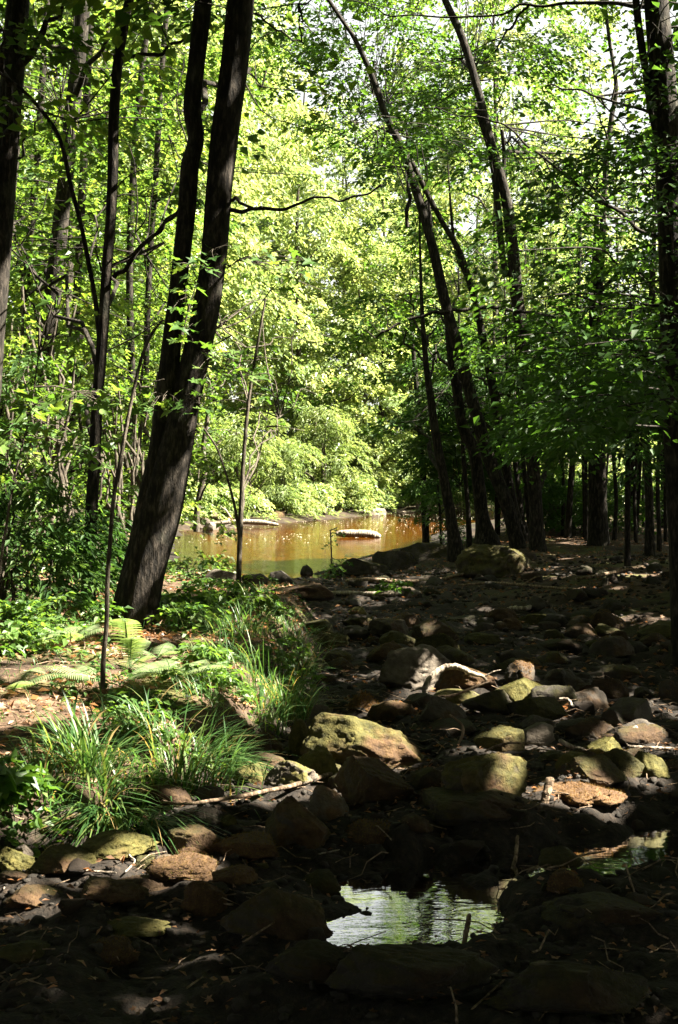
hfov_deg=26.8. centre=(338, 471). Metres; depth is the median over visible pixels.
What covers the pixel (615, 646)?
rock
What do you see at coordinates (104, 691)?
fallen leaves
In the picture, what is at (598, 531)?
shaded tree
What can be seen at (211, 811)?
rock
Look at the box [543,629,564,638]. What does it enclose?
rock
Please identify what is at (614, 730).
rock
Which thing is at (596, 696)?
rock
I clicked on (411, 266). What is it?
tree
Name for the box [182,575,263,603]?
herb
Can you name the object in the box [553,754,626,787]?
rock
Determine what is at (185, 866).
mossy rock
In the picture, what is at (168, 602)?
herb
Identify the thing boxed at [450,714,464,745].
stick
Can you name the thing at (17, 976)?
stone
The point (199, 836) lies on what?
rock
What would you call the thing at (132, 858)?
twig
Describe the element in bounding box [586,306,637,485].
thin tree
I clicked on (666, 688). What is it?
rock
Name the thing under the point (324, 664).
rock
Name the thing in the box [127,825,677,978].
stream water
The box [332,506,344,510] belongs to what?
stone
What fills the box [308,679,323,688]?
stone
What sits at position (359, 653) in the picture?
stone
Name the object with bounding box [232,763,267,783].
rock
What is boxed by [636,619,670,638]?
rock
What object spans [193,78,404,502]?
tree
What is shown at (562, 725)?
rock
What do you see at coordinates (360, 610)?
rock
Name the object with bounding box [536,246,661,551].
shaded tree
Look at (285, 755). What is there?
stone
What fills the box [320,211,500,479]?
tree
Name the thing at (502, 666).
rock
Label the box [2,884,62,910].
mossy rock
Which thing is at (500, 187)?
forked tree
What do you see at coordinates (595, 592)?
stone
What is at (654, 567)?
stone
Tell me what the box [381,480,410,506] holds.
shore bush
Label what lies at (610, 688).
rock
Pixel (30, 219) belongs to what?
background tree
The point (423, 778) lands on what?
rock
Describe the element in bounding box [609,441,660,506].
shore bush
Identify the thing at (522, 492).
understory bush
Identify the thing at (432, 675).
driftwood
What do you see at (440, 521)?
hemlock sapling
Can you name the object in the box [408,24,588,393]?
tree
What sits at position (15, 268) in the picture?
thicket tree
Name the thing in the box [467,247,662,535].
shaded tree
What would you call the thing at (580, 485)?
understory bush
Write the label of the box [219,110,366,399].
tree
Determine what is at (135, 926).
mossy rock
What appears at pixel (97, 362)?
slender tree
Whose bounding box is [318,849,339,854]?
twig
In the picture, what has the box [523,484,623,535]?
understory bush
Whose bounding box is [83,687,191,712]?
herb
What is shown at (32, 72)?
tree
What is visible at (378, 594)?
log
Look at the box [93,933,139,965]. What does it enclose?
mossy rock
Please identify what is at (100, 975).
stone
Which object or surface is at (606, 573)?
fallen branch
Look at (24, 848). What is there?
mossy rock
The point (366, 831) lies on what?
rock
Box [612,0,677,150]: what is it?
canopy tree
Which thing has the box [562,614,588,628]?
rock
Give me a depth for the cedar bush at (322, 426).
53.67 m
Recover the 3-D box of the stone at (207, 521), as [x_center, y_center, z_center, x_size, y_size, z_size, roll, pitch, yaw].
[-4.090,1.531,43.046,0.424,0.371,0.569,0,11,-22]
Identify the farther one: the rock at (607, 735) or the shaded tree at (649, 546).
the shaded tree at (649, 546)
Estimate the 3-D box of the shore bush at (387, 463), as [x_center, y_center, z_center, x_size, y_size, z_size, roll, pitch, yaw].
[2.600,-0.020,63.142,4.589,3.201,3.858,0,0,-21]
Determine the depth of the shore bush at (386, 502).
57.23 m
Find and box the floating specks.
[198,515,435,543]
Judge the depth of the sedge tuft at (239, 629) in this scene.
10.09 m
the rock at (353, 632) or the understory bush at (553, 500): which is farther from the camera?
the understory bush at (553, 500)
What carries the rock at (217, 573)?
on the ground at (76, 981)
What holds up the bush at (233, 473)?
on the ground at (76, 981)
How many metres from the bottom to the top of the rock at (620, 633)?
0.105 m
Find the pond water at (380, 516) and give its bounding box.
[175,510,502,571]
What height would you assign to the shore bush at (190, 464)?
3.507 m
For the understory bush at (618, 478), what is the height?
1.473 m
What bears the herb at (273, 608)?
on the ground at (76, 981)
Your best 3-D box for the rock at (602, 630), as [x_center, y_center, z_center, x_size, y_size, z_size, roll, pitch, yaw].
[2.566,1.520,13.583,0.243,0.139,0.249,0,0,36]
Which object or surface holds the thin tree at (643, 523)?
on the ground at (76, 981)
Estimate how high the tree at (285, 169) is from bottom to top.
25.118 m
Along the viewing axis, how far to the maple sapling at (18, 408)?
9.16 m
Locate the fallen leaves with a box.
[0,529,677,1023]
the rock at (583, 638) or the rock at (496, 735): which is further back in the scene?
the rock at (583, 638)
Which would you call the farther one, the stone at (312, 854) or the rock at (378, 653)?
the rock at (378, 653)
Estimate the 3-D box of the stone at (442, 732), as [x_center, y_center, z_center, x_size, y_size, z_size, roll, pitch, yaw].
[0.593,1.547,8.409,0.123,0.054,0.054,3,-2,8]
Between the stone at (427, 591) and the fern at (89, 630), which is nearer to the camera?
the fern at (89, 630)
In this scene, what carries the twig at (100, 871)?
on the ground at (76, 981)
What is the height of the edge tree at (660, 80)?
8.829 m
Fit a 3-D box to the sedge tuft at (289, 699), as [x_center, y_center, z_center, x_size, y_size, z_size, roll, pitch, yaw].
[-0.374,1.292,9.059,1.060,0.647,0.831,0,0,0]
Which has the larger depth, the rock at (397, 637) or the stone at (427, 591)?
the stone at (427, 591)
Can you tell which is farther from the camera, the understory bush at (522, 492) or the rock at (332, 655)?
the understory bush at (522, 492)
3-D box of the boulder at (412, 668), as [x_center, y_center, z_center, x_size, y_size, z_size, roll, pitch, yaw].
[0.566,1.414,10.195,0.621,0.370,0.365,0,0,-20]
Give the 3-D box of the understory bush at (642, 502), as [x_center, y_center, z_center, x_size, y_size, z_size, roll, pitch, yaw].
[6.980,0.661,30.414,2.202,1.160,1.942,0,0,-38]
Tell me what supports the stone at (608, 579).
on the ground at (76, 981)
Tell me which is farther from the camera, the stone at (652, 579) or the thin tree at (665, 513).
the thin tree at (665, 513)
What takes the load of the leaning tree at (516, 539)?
on the ground at (76, 981)
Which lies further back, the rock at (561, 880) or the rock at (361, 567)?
the rock at (361, 567)
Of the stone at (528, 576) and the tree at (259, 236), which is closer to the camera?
the stone at (528, 576)
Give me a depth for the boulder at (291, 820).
6.07 m
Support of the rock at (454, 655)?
on the ground at (76, 981)
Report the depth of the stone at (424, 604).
16.35 m
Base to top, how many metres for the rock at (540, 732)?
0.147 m
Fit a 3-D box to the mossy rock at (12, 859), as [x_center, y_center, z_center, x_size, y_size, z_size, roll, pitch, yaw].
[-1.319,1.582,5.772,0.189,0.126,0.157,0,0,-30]
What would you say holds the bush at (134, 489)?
on the ground at (76, 981)
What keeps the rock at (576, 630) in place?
on the ground at (76, 981)
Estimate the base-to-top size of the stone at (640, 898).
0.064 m
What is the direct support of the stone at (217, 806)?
on the ground at (76, 981)
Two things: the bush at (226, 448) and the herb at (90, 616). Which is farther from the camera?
the bush at (226, 448)
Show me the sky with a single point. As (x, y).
(348, 15)
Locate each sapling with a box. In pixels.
[0,288,141,575]
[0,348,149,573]
[0,443,125,623]
[0,489,168,611]
[100,319,163,695]
[139,240,320,417]
[149,348,304,531]
[181,280,355,593]
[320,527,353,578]
[397,485,473,545]
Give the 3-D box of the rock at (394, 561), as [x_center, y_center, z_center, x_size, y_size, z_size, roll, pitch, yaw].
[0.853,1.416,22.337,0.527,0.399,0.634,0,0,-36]
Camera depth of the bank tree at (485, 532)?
23.07 m
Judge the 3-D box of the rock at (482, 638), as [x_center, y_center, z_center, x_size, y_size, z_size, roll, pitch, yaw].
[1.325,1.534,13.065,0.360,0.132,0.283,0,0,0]
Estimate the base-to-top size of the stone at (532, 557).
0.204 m
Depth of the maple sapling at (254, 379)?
9.90 m
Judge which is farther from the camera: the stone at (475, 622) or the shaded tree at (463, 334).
the shaded tree at (463, 334)
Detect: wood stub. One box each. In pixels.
[462,913,471,943]
[540,777,554,803]
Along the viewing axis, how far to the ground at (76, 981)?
6.33 m
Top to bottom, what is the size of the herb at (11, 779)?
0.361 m
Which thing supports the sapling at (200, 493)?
on the ground at (76, 981)
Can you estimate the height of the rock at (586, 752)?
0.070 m
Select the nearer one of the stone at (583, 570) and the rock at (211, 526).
the stone at (583, 570)
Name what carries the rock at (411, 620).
on the ground at (76, 981)
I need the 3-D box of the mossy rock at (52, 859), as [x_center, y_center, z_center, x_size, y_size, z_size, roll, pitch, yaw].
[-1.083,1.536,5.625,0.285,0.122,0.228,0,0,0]
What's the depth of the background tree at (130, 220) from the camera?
27.95 m
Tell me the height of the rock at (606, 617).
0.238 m
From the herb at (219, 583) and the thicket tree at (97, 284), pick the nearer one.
the herb at (219, 583)
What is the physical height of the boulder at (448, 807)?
0.151 m
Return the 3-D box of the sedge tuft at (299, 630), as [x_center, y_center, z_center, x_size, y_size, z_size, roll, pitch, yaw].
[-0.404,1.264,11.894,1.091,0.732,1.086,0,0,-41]
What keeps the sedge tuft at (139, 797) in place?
on the ground at (76, 981)
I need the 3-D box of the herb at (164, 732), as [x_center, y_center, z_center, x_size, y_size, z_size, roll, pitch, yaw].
[-0.950,1.381,7.303,0.881,0.448,0.891,0,0,0]
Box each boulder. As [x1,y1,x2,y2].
[220,887,333,940]
[265,795,330,848]
[296,745,338,783]
[300,712,424,768]
[334,755,416,805]
[378,644,452,690]
[417,786,542,825]
[439,751,528,795]
[455,544,531,577]
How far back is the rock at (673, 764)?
7.47 m
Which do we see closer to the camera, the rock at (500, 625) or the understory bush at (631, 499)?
the rock at (500, 625)
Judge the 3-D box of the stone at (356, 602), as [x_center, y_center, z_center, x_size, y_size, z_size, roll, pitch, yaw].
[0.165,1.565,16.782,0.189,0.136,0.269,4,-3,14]
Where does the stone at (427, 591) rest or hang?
on the ground at (76, 981)
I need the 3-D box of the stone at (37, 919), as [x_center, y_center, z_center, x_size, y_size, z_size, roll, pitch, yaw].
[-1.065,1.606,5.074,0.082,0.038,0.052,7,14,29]
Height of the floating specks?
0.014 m
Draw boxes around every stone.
[6,971,28,990]
[30,915,47,924]
[38,846,48,853]
[58,898,85,915]
[68,858,91,876]
[91,927,111,936]
[91,967,109,981]
[124,810,148,819]
[200,517,209,524]
[211,513,220,519]
[212,804,220,809]
[212,881,229,893]
[257,862,268,868]
[272,511,284,517]
[276,750,291,758]
[293,849,317,862]
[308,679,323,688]
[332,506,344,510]
[345,599,360,605]
[347,580,367,587]
[349,649,368,658]
[374,597,385,599]
[383,570,397,576]
[400,768,413,774]
[404,602,432,607]
[407,701,418,706]
[424,588,440,595]
[425,577,443,585]
[426,717,476,737]
[430,729,448,736]
[434,568,446,572]
[445,615,476,622]
[446,621,463,635]
[467,617,493,626]
[473,623,493,631]
[476,575,496,580]
[484,582,504,589]
[496,722,509,724]
[499,650,531,662]
[521,572,542,581]
[524,552,536,561]
[525,596,549,611]
[537,930,555,941]
[538,621,560,630]
[539,613,570,628]
[539,639,582,653]
[541,719,553,725]
[544,669,565,685]
[563,589,587,601]
[570,610,592,616]
[572,701,594,714]
[575,566,593,575]
[575,672,592,680]
[583,588,607,597]
[587,672,603,678]
[593,568,606,575]
[600,573,621,585]
[602,599,630,610]
[609,555,620,561]
[625,892,649,905]
[630,641,648,652]
[634,686,653,698]
[644,576,659,583]
[646,564,660,570]
[659,571,668,577]
[659,640,670,650]
[664,728,673,737]
[668,789,677,803]
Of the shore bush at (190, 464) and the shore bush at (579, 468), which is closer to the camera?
the shore bush at (579, 468)
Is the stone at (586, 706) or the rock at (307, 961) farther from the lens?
the stone at (586, 706)
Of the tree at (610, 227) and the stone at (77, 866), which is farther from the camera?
the tree at (610, 227)
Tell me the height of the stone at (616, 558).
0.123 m
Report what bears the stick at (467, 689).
on the rock at (459, 699)
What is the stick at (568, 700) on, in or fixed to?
on the ground at (76, 981)
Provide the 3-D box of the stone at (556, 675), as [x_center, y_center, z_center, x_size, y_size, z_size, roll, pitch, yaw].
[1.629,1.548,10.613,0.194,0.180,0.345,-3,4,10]
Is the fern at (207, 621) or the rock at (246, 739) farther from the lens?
the fern at (207, 621)
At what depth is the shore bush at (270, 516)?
46.45 m
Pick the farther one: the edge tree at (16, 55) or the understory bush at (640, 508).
the understory bush at (640, 508)
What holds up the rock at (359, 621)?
on the ground at (76, 981)
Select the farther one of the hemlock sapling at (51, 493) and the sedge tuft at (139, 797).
the hemlock sapling at (51, 493)
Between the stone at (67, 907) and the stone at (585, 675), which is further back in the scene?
the stone at (585, 675)
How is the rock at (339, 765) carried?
on the ground at (76, 981)
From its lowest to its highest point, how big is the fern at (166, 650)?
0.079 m
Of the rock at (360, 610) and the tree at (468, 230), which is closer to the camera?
the rock at (360, 610)
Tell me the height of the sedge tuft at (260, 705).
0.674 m
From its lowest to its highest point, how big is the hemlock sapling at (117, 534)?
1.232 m
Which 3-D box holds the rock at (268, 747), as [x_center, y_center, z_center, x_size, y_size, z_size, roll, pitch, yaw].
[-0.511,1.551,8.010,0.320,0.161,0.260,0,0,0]
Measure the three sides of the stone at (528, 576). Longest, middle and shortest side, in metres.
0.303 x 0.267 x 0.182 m
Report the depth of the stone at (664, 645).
12.30 m
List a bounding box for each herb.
[0,591,75,631]
[0,617,79,658]
[0,747,55,806]
[0,770,79,857]
[13,613,100,644]
[59,688,237,769]
[63,600,133,628]
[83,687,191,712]
[145,592,231,639]
[156,662,276,739]
[159,585,265,617]
[160,592,212,616]
[171,639,239,665]
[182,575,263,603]
[229,586,303,646]
[260,635,328,692]
[368,578,413,596]
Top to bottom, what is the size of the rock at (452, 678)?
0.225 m
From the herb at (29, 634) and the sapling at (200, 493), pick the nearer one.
the herb at (29, 634)
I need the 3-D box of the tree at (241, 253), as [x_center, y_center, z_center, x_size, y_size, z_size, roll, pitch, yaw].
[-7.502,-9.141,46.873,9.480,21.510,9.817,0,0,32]
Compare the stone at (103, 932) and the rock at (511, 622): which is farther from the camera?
the rock at (511, 622)
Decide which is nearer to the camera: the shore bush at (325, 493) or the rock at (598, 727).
the rock at (598, 727)
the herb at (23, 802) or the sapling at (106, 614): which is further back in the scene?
the sapling at (106, 614)
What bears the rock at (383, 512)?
on the ground at (76, 981)
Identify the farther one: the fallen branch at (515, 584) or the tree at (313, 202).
the tree at (313, 202)
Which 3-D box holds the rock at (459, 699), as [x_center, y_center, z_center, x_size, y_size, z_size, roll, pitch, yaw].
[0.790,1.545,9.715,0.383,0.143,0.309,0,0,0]
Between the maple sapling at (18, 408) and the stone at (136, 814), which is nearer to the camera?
the stone at (136, 814)
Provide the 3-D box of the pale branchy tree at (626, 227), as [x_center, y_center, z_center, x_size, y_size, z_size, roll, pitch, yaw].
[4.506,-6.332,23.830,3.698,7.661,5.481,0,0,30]
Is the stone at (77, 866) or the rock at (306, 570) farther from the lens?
the rock at (306, 570)
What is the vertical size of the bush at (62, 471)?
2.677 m
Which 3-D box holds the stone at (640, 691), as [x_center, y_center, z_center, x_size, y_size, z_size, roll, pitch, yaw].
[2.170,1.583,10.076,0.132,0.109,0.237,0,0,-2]
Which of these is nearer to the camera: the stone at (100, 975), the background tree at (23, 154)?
the stone at (100, 975)
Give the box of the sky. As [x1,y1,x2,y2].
[0,0,677,437]
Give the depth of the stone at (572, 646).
12.37 m
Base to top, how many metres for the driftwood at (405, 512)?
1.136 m
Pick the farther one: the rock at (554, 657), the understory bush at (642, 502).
the understory bush at (642, 502)
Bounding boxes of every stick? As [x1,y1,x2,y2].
[439,681,488,696]
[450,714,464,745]
[484,742,555,751]
[511,835,518,867]
[558,739,585,749]
[559,697,572,711]
[618,737,677,749]
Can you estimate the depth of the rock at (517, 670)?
10.79 m
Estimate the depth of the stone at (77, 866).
5.51 m
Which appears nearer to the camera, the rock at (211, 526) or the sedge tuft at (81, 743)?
the sedge tuft at (81, 743)
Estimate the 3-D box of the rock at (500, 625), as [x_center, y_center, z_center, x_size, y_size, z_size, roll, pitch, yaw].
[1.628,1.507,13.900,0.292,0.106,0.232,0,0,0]
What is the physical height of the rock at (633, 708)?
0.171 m
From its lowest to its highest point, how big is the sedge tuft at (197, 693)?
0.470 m
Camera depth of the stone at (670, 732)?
8.60 m
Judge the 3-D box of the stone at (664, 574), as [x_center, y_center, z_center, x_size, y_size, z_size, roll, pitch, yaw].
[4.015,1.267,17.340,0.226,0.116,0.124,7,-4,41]
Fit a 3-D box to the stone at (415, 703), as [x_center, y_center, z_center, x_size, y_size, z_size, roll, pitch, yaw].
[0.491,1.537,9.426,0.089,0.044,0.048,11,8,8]
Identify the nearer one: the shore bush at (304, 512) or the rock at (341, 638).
the rock at (341, 638)
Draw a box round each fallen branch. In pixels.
[161,772,332,805]
[458,575,582,589]
[575,568,635,579]
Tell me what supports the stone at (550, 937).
on the ground at (76, 981)
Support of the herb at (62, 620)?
on the ground at (76, 981)
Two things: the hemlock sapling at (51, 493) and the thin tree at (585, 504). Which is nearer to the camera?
the hemlock sapling at (51, 493)
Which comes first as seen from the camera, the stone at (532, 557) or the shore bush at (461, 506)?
the stone at (532, 557)
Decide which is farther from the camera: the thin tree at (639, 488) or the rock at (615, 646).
the thin tree at (639, 488)
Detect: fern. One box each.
[0,627,80,643]
[0,667,64,691]
[21,623,103,643]
[41,665,99,681]
[108,618,155,668]
[122,642,190,657]
[124,658,229,678]
[124,661,180,680]
[168,614,233,627]
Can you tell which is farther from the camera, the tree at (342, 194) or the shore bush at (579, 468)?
the tree at (342, 194)
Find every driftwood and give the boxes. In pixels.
[379,506,415,513]
[410,663,499,692]
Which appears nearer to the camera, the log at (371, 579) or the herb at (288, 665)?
the herb at (288, 665)
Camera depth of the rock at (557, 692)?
9.56 m
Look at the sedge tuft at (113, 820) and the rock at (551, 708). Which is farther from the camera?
the rock at (551, 708)
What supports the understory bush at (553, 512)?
on the ground at (76, 981)
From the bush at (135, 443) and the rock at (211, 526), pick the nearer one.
the bush at (135, 443)
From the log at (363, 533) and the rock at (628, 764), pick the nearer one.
the rock at (628, 764)
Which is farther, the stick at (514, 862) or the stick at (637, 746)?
the stick at (637, 746)
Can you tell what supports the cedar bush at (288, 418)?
on the ground at (76, 981)
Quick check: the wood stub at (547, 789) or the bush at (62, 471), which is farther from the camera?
the bush at (62, 471)
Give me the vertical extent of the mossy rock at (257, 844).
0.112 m
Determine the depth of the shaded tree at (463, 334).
23.99 m
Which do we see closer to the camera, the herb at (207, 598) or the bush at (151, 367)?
the herb at (207, 598)
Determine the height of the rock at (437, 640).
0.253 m
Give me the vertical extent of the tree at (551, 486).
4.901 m
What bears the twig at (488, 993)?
on the ground at (76, 981)
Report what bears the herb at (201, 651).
on the ground at (76, 981)
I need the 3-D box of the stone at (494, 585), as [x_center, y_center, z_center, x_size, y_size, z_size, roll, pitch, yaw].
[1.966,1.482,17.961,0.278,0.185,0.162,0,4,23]
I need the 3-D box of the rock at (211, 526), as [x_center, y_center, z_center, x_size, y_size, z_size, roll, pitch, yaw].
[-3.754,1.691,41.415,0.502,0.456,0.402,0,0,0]
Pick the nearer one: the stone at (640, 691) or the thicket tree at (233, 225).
the stone at (640, 691)
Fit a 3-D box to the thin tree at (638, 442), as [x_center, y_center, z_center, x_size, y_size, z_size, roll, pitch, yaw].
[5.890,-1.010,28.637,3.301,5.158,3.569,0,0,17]
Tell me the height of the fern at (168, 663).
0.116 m
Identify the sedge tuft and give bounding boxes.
[0,679,215,824]
[0,711,132,784]
[0,732,121,817]
[17,792,230,859]
[37,673,280,815]
[77,736,207,823]
[111,800,232,855]
[142,666,252,731]
[161,596,320,676]
[161,632,307,688]
[187,698,295,781]
[203,629,321,735]
[221,623,353,721]
[226,581,342,657]
[277,640,342,678]
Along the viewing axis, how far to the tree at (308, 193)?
84.37 m
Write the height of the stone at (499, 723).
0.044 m
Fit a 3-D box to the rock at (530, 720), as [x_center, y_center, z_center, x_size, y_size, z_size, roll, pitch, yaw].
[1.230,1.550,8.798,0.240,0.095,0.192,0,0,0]
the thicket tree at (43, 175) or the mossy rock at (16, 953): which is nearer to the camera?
the mossy rock at (16, 953)
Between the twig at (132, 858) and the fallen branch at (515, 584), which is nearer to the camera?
the twig at (132, 858)
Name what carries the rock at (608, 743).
on the ground at (76, 981)
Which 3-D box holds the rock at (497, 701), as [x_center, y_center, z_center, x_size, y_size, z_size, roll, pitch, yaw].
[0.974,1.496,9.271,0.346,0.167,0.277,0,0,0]
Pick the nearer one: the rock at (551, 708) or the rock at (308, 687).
the rock at (551, 708)
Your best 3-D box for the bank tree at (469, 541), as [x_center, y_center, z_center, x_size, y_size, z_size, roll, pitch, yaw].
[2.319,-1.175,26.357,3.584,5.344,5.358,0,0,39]
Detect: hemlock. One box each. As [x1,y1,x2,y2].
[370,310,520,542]
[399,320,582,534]
[484,303,664,565]
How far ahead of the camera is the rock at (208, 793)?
6.69 m
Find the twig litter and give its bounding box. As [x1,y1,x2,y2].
[0,538,677,1023]
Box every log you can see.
[211,506,278,525]
[332,590,419,596]
[336,530,380,538]
[345,573,465,583]
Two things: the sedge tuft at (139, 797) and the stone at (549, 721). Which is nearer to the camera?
the sedge tuft at (139, 797)
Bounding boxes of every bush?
[0,344,130,567]
[1,276,125,543]
[1,300,129,547]
[3,484,173,591]
[12,277,205,561]
[31,393,236,566]
[58,343,235,555]
[120,491,193,519]
[136,431,206,483]
[166,550,235,577]
[180,482,229,520]
[185,402,240,517]
[185,481,238,518]
[188,411,289,518]
[193,433,259,504]
[202,485,280,522]
[230,435,327,518]
[251,357,348,482]
[255,481,326,518]
[275,399,379,509]
[281,480,345,515]
[327,476,384,518]
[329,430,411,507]
[342,482,400,512]
[358,438,418,494]
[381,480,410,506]
[433,483,501,518]
[496,486,581,534]
[500,487,610,527]
[519,469,582,528]
[522,472,613,528]
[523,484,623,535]
[545,500,661,534]
[567,455,641,505]
[573,476,632,518]
[607,478,667,531]
[608,470,655,518]
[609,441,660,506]
[619,486,661,524]
[623,474,667,534]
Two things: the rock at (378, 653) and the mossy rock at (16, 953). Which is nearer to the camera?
the mossy rock at (16, 953)
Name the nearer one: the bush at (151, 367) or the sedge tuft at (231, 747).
the sedge tuft at (231, 747)
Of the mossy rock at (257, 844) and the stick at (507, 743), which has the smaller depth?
the mossy rock at (257, 844)
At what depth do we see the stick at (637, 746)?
8.21 m
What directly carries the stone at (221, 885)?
on the rock
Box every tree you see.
[0,0,167,405]
[0,0,217,505]
[0,0,270,480]
[0,0,303,601]
[0,2,158,523]
[0,18,46,353]
[1,7,206,520]
[3,19,119,491]
[4,0,170,519]
[4,78,64,413]
[6,186,52,391]
[8,0,239,507]
[8,109,200,509]
[9,146,118,474]
[12,0,207,443]
[30,0,282,507]
[32,0,221,532]
[33,0,276,419]
[35,0,423,628]
[51,0,333,445]
[72,0,304,423]
[120,11,326,467]
[122,90,245,431]
[123,96,286,447]
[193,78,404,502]
[207,0,568,548]
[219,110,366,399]
[241,165,465,439]
[252,185,499,481]
[266,89,416,370]
[274,233,449,503]
[318,217,535,561]
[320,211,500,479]
[332,147,550,544]
[341,0,647,551]
[343,265,535,547]
[355,145,527,542]
[356,181,492,417]
[362,0,625,423]
[367,0,677,665]
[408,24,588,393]
[409,158,537,376]
[446,341,638,528]
[447,278,617,541]
[449,156,658,545]
[459,237,637,537]
[461,180,615,347]
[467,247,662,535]
[477,0,656,314]
[486,170,642,538]
[495,181,660,555]
[499,280,613,470]
[505,239,649,540]
[516,255,661,542]
[520,151,658,474]
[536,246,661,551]
[565,315,641,540]
[567,0,617,24]
[571,304,634,530]
[583,292,638,531]
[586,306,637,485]
[587,234,657,315]
[603,303,652,529]
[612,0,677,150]
[613,294,658,526]
[616,325,667,541]
[655,290,663,527]
[668,0,677,11]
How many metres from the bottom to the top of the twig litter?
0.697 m
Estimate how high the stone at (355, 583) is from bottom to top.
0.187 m
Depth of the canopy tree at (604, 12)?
17.50 m
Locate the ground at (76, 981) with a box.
[0,429,677,1023]
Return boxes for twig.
[85,870,116,873]
[125,854,135,872]
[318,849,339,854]
[471,979,504,1009]
[529,851,605,869]
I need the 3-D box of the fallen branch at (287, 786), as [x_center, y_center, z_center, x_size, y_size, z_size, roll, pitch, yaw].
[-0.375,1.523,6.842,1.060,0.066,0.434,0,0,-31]
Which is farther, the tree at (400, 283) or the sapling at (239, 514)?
the tree at (400, 283)
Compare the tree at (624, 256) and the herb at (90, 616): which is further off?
the tree at (624, 256)
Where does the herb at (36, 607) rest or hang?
on the ground at (76, 981)
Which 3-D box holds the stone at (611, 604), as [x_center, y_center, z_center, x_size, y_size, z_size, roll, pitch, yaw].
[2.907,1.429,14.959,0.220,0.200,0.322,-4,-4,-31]
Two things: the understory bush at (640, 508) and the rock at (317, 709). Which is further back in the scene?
the understory bush at (640, 508)
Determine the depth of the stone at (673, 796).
6.98 m
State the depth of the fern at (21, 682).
7.82 m
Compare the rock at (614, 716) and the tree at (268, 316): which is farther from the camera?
the tree at (268, 316)
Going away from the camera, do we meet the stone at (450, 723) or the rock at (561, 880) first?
the rock at (561, 880)
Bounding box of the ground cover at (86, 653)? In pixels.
[0,560,318,816]
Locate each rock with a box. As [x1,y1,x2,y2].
[0,846,34,870]
[0,869,29,883]
[0,938,49,964]
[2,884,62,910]
[16,843,32,855]
[29,842,97,874]
[48,805,91,829]
[76,829,158,859]
[80,876,149,902]
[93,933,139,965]
[106,916,170,937]
[118,874,172,891]
[134,854,156,868]
[135,781,181,807]
[146,850,217,882]
[149,784,192,809]
[168,823,221,854]
[177,846,203,854]
[178,879,227,916]
[191,785,223,800]
[195,806,220,823]
[202,522,218,535]
[203,569,235,581]
[210,864,258,885]
[211,829,279,859]
[217,726,262,758]
[222,524,236,532]
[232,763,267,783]
[239,750,284,769]
[242,573,269,586]
[248,594,271,605]
[254,734,272,753]
[259,731,283,754]
[265,760,317,788]
[265,939,345,985]
[266,564,279,568]
[268,570,296,583]
[269,582,334,600]
[286,651,310,658]
[286,689,326,713]
[288,718,307,755]
[291,656,328,673]
[296,680,318,693]
[300,565,312,575]
[302,869,340,893]
[304,619,333,634]
[306,704,332,728]
[308,785,348,821]
[311,673,335,682]
[313,630,349,648]
[320,650,354,661]
[323,772,338,791]
[324,944,498,1000]
[328,657,354,669]
[329,565,341,577]
[335,761,342,769]
[339,558,389,575]
[340,625,370,640]
[342,617,371,625]
[344,818,390,844]
[345,553,360,556]
[346,690,379,711]
[348,606,366,614]
[363,508,386,516]
[366,640,403,662]
[367,700,416,721]
[368,618,408,637]
[372,550,417,571]
[379,631,414,646]
[394,612,420,627]
[400,542,446,561]
[400,813,433,833]
[402,588,412,597]
[405,693,442,707]
[405,767,443,789]
[410,491,437,512]
[411,618,458,640]
[414,633,459,648]
[417,695,466,721]
[434,689,479,705]
[436,645,474,665]
[439,665,496,690]
[462,689,511,714]
[464,632,501,644]
[473,724,524,751]
[481,960,651,1015]
[483,607,517,621]
[493,621,519,629]
[493,658,519,671]
[494,678,541,701]
[502,618,521,628]
[504,660,534,682]
[507,696,568,719]
[516,657,540,668]
[518,614,546,624]
[519,714,556,728]
[523,722,555,745]
[530,685,577,707]
[532,779,627,806]
[538,651,569,663]
[538,749,564,761]
[538,845,583,868]
[540,669,585,689]
[540,891,662,931]
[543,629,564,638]
[545,866,583,894]
[553,717,597,740]
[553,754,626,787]
[555,751,585,769]
[560,717,613,737]
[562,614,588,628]
[563,623,598,639]
[568,687,609,710]
[573,748,595,754]
[575,683,590,691]
[577,634,596,643]
[584,639,595,646]
[586,736,622,753]
[589,608,626,629]
[589,635,635,657]
[590,678,629,698]
[591,664,641,680]
[595,623,618,636]
[598,733,616,740]
[600,709,627,726]
[603,748,644,777]
[606,696,652,721]
[606,725,621,735]
[610,630,628,639]
[615,723,668,745]
[622,719,665,730]
[624,748,643,755]
[634,751,669,778]
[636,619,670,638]
[639,632,668,645]
[655,679,677,699]
[666,760,677,769]
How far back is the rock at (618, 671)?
10.96 m
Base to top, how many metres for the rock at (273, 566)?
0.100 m
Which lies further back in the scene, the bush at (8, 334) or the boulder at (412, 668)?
the bush at (8, 334)
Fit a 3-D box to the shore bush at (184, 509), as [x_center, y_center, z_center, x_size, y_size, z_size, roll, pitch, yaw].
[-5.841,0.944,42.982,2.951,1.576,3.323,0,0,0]
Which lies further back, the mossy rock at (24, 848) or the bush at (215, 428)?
the bush at (215, 428)
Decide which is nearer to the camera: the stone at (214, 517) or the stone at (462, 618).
the stone at (462, 618)
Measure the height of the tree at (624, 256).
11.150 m
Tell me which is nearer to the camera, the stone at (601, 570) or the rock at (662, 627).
the rock at (662, 627)
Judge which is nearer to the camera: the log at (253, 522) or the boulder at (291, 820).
the boulder at (291, 820)
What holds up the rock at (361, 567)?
on the ground at (76, 981)
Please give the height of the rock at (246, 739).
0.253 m

